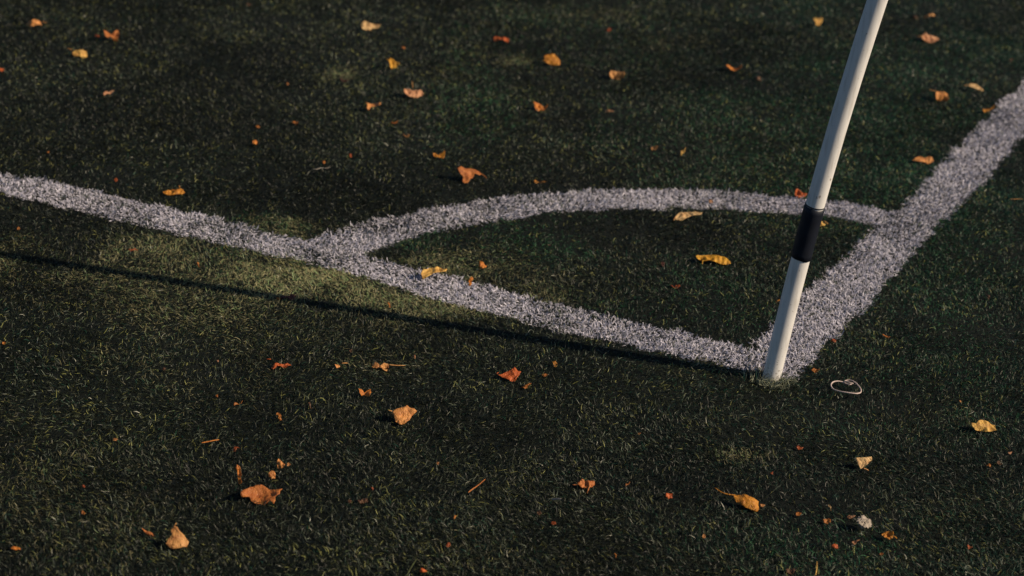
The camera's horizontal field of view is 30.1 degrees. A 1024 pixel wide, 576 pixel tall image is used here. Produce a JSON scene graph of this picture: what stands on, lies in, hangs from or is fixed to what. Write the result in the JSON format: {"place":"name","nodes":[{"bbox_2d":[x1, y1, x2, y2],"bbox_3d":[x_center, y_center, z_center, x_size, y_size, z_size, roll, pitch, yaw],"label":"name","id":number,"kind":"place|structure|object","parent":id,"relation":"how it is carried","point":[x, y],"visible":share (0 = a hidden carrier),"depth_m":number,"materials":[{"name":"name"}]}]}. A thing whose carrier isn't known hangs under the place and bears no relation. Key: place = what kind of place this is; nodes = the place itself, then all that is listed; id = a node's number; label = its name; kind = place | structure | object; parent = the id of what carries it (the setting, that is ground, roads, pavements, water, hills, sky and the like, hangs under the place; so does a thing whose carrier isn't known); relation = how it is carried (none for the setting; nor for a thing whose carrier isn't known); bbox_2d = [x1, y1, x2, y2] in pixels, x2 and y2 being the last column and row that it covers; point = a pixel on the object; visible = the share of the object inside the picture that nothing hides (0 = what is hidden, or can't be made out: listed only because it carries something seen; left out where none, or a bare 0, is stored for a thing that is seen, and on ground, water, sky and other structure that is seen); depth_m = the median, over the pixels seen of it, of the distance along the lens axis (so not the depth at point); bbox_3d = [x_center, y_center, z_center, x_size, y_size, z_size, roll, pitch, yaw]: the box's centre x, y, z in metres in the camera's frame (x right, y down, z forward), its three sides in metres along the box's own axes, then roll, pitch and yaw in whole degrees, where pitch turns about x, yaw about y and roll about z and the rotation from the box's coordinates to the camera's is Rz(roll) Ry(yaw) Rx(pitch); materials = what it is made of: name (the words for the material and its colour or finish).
{"place":"outdoors","nodes":[
{"label":"outdoors","id":0,"kind":"place"},
{"bbox_2d":[0,0,1023,575],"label":"ground","id":1,"kind":"structure","parent":0,"point":[648,228],"depth_m":3.44,"materials":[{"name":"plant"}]},
{"bbox_2d":[26,19,45,25],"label":"fallen leaf","id":2,"kind":"object","parent":1,"relation":"on","point":[32,22],"visible":1,"depth_m":5.06,"materials":[{"name":"orange plant"}]},
{"bbox_2d":[68,48,86,57],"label":"fallen leaf","id":3,"kind":"object","parent":1,"relation":"on","point":[81,53],"visible":0.99,"depth_m":4.80,"materials":[{"name":"plant"}]},
{"bbox_2d":[104,30,118,41],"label":"fallen leaf","id":4,"kind":"object","parent":1,"relation":"on","point":[114,35],"visible":1,"depth_m":4.97,"materials":[{"name":"orange plant"}]},
{"bbox_2d":[142,528,153,536],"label":"fallen leaf","id":5,"kind":"object","parent":1,"relation":"on","point":[148,533],"visible":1,"depth_m":2.55,"materials":[{"name":"orange plant"}]},
{"bbox_2d":[163,186,184,194],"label":"fallen leaf","id":6,"kind":"object","parent":1,"relation":"on","point":[174,191],"visible":1,"depth_m":3.87,"materials":[{"name":"plant"}]},
{"bbox_2d":[166,523,188,548],"bbox_3d":[-0.444,0.329,2.532,0.030,0.034,0.010,1,-19,-8],"label":"fallen leaf","id":7,"kind":"object","parent":1,"relation":"on","point":[177,539],"visible":1,"depth_m":2.53,"materials":[{"name":"plant"}]},
{"bbox_2d":[236,465,241,484],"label":"fallen leaf","id":8,"kind":"object","parent":1,"relation":"on","point":[238,468],"visible":1,"depth_m":2.72,"materials":[{"name":"brown plant"}]},
{"bbox_2d":[240,484,281,504],"bbox_3d":[-0.352,0.289,2.673,0.059,0.014,0.038,1,43,-8],"label":"fallen leaf","id":9,"kind":"object","parent":1,"relation":"on","point":[258,491],"visible":1,"depth_m":2.67,"materials":[{"name":"orange plant"}]},
{"bbox_2d":[269,471,275,478],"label":"fallen leaf","id":10,"kind":"object","parent":1,"relation":"on","point":[272,474],"visible":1,"depth_m":2.73,"materials":[{"name":"orange plant"}]},
{"bbox_2d":[267,359,290,369],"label":"fallen leaf","id":11,"kind":"object","parent":1,"relation":"on","point":[278,364],"visible":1,"depth_m":3.10,"materials":[{"name":"orange plant"}]},
{"bbox_2d":[277,459,284,468],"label":"fallen leaf","id":12,"kind":"object","parent":1,"relation":"on","point":[280,464],"visible":1,"depth_m":2.77,"materials":[{"name":"orange plant"}]},
{"bbox_2d":[280,294,295,300],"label":"fallen leaf","id":13,"kind":"object","parent":1,"relation":"on","point":[291,297],"visible":1,"depth_m":3.38,"materials":[{"name":"brown plant"}]},
{"bbox_2d":[357,498,367,503],"bbox_3d":[-0.210,0.300,2.691,0.016,0.006,0.010,1,41,-8],"label":"leaf fragment","id":14,"kind":"object","parent":1,"relation":"on","point":[364,500],"visible":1,"depth_m":2.69,"materials":[{"name":"brown plant"}]},
{"bbox_2d":[358,388,370,396],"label":"fallen leaf","id":15,"kind":"object","parent":1,"relation":"on","point":[366,393],"visible":1,"depth_m":3.02,"materials":[{"name":"orange plant"}]},
{"bbox_2d":[361,21,379,29],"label":"fallen leaf","id":16,"kind":"object","parent":1,"relation":"on","point":[366,25],"visible":1,"depth_m":5.26,"materials":[{"name":"yellow plant"}]},
{"bbox_2d":[366,102,380,109],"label":"fallen leaf","id":17,"kind":"object","parent":1,"relation":"on","point":[369,106],"visible":1,"depth_m":4.52,"materials":[{"name":"orange plant"}]},
{"bbox_2d":[372,362,405,370],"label":"fallen leaf","id":18,"kind":"object","parent":1,"relation":"on","point":[383,366],"visible":1,"depth_m":3.12,"materials":[{"name":"brown plant"}]},
{"bbox_2d":[386,58,398,67],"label":"fallen leaf","id":19,"kind":"object","parent":1,"relation":"on","point":[393,63],"visible":1,"depth_m":4.90,"materials":[{"name":"plant"}]},
{"bbox_2d":[0,173,792,378],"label":"touchline","id":20,"kind":"object","parent":1,"relation":"on","point":[411,282],"visible":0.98,"depth_m":3.52,"materials":[{"name":"white paint"}]},
{"bbox_2d":[388,405,416,424],"bbox_3d":[-0.168,0.195,2.936,0.045,0.009,0.034,1,61,-9],"label":"fallen leaf","id":21,"kind":"object","parent":1,"relation":"on","point":[401,415],"visible":1,"depth_m":2.94,"materials":[{"name":"orange plant"}]},
{"bbox_2d":[404,82,423,97],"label":"fallen leaf","id":22,"kind":"object","parent":1,"relation":"on","point":[414,93],"visible":1,"depth_m":4.65,"materials":[{"name":"brown plant"}]},
{"bbox_2d":[421,266,446,279],"bbox_3d":[-0.143,-0.029,3.516,0.052,0.010,0.030,0,52,-11],"label":"fallen leaf","id":23,"kind":"object","parent":1,"relation":"on","point":[425,273],"visible":1,"depth_m":3.52,"materials":[{"name":"plant"}]},
{"bbox_2d":[433,150,444,157],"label":"fallen leaf","id":24,"kind":"object","parent":1,"relation":"on","point":[441,155],"visible":1,"depth_m":4.21,"materials":[{"name":"orange plant"}]},
{"bbox_2d":[457,166,485,182],"bbox_3d":[-0.086,-0.242,4.075,0.062,0.014,0.042,-1,52,-12],"label":"fallen leaf","id":25,"kind":"object","parent":1,"relation":"on","point":[467,174],"visible":1,"depth_m":4.08,"materials":[{"name":"orange plant"}]},
{"bbox_2d":[479,261,486,268],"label":"fallen leaf","id":26,"kind":"object","parent":1,"relation":"on","point":[482,264],"visible":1,"depth_m":3.59,"materials":[{"name":"orange plant"}]},
{"bbox_2d":[493,36,508,41],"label":"fallen leaf","id":27,"kind":"object","parent":1,"relation":"on","point":[503,38],"visible":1,"depth_m":5.24,"materials":[{"name":"red plant"}]},
{"bbox_2d":[496,367,520,381],"bbox_3d":[-0.005,0.140,3.116,0.042,0.010,0.029,1,57,-10],"label":"fallen leaf","id":28,"kind":"object","parent":1,"relation":"on","point":[514,372],"visible":1,"depth_m":3.12,"materials":[{"name":"orange plant"}]},
{"bbox_2d":[533,101,547,110],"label":"fallen leaf","id":29,"kind":"object","parent":1,"relation":"on","point":[539,106],"visible":1,"depth_m":4.63,"materials":[{"name":"orange plant"}]},
{"bbox_2d":[543,54,559,65],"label":"fallen leaf","id":30,"kind":"object","parent":1,"relation":"on","point":[553,59],"visible":1,"depth_m":5.04,"materials":[{"name":"orange plant"}]},
{"bbox_2d":[573,479,594,492],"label":"fallen leaf","id":31,"kind":"object","parent":1,"relation":"on","point":[582,483],"visible":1,"depth_m":2.78,"materials":[{"name":"orange plant"}]},
{"bbox_2d":[306,187,896,253],"bbox_3d":[0.191,-0.158,3.936,1.288,0.016,0.320,-3,22,-19],"label":"corner arc","id":32,"kind":"object","parent":1,"relation":"on","point":[583,195],"visible":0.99,"depth_m":3.99,"materials":[{"name":"white paint"}]},
{"bbox_2d":[609,70,624,79],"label":"fallen leaf","id":33,"kind":"object","parent":1,"relation":"on","point":[617,75],"visible":1,"depth_m":4.95,"materials":[{"name":"brown plant"}]},
{"bbox_2d":[673,211,701,220],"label":"fallen leaf","id":34,"kind":"object","parent":1,"relation":"on","point":[683,215],"visible":1,"depth_m":3.94,"materials":[{"name":"beige plant"}]},
{"bbox_2d":[696,255,730,264],"bbox_3d":[0.390,-0.055,3.700,0.069,0.012,0.033,0,48,-11],"label":"fallen leaf","id":35,"kind":"object","parent":1,"relation":"on","point":[722,260],"visible":1,"depth_m":3.70,"materials":[{"name":"plant"}]},
{"bbox_2d":[726,65,741,70],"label":"fallen leaf","id":36,"kind":"object","parent":1,"relation":"on","point":[731,68],"visible":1,"depth_m":5.11,"materials":[{"name":"orange plant"}]},
{"bbox_2d":[715,488,758,511],"bbox_3d":[0.326,0.305,2.751,0.062,0.010,0.041,1,49,-8],"label":"fallen leaf","id":37,"kind":"object","parent":1,"relation":"on","point":[747,501],"visible":1,"depth_m":2.75,"materials":[{"name":"orange plant"}]},
{"bbox_2d":[786,568,794,573],"bbox_3d":[0.376,0.383,2.584,0.012,0.007,0.010,-8,24,-29],"label":"leaf fragment","id":38,"kind":"object","parent":1,"relation":"on","point":[789,571],"visible":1,"depth_m":2.58,"materials":[{"name":"brown plant"}]},
{"bbox_2d":[795,189,806,197],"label":"fallen leaf","id":39,"kind":"object","parent":1,"relation":"on","point":[799,193],"visible":1,"depth_m":4.12,"materials":[{"name":"orange plant"}]},
{"bbox_2d":[813,18,821,25],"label":"fallen leaf","id":40,"kind":"object","parent":1,"relation":"on","point":[818,21],"visible":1,"depth_m":5.69,"materials":[{"name":"plant"}]},
{"bbox_2d":[762,0,887,381],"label":"corner post","id":41,"kind":"object","parent":1,"relation":"on","point":[834,137],"visible":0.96,"depth_m":3.04,"materials":[{"name":"white plastic"}]},
{"bbox_2d":[830,379,861,393],"bbox_3d":[0.554,0.163,3.152,0.052,0.007,0.054,-7,24,-27],"label":"string loop","id":42,"kind":"object","parent":1,"relation":"on","point":[848,380],"visible":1,"depth_m":3.16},
{"bbox_2d":[854,457,871,469],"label":"fallen leaf","id":43,"kind":"object","parent":1,"relation":"on","point":[862,462],"visible":1,"depth_m":2.90,"materials":[{"name":"plant"}]},
{"bbox_2d":[857,515,871,527],"bbox_3d":[0.500,0.333,2.710,0.024,0.010,0.022,12,48,-13],"label":"paper scrap","id":44,"kind":"object","parent":1,"relation":"on","point":[863,521],"visible":1,"depth_m":2.71,"materials":[{"name":"white paper"}]},
{"bbox_2d":[748,81,1023,378],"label":"goal line","id":45,"kind":"object","parent":1,"relation":"on","point":[881,262],"visible":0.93,"depth_m":3.89,"materials":[{"name":"white paint"}]},
{"bbox_2d":[882,531,896,538],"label":"fallen leaf","id":46,"kind":"object","parent":1,"relation":"on","point":[886,534],"visible":1,"depth_m":2.69,"materials":[{"name":"orange plant"}]},
{"bbox_2d":[912,156,933,163],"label":"fallen leaf","id":47,"kind":"object","parent":1,"relation":"on","point":[922,159],"visible":1,"depth_m":4.43,"materials":[{"name":"orange plant"}]},
{"bbox_2d":[917,33,938,42],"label":"fallen leaf","id":48,"kind":"object","parent":1,"relation":"on","point":[926,37],"visible":1,"depth_m":5.59,"materials":[{"name":"brown plant"}]},
{"bbox_2d":[931,90,948,100],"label":"fallen leaf","id":49,"kind":"object","parent":1,"relation":"on","point":[942,96],"visible":1,"depth_m":4.96,"materials":[{"name":"orange plant"}]},
{"bbox_2d":[964,83,983,90],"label":"fallen leaf","id":50,"kind":"object","parent":1,"relation":"on","point":[976,86],"visible":1,"depth_m":5.08,"materials":[{"name":"plant"}]},
{"bbox_2d":[970,420,995,431],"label":"fallen leaf","id":51,"kind":"object","parent":1,"relation":"on","point":[982,425],"visible":1,"depth_m":3.05,"materials":[{"name":"plant"}]}
]}

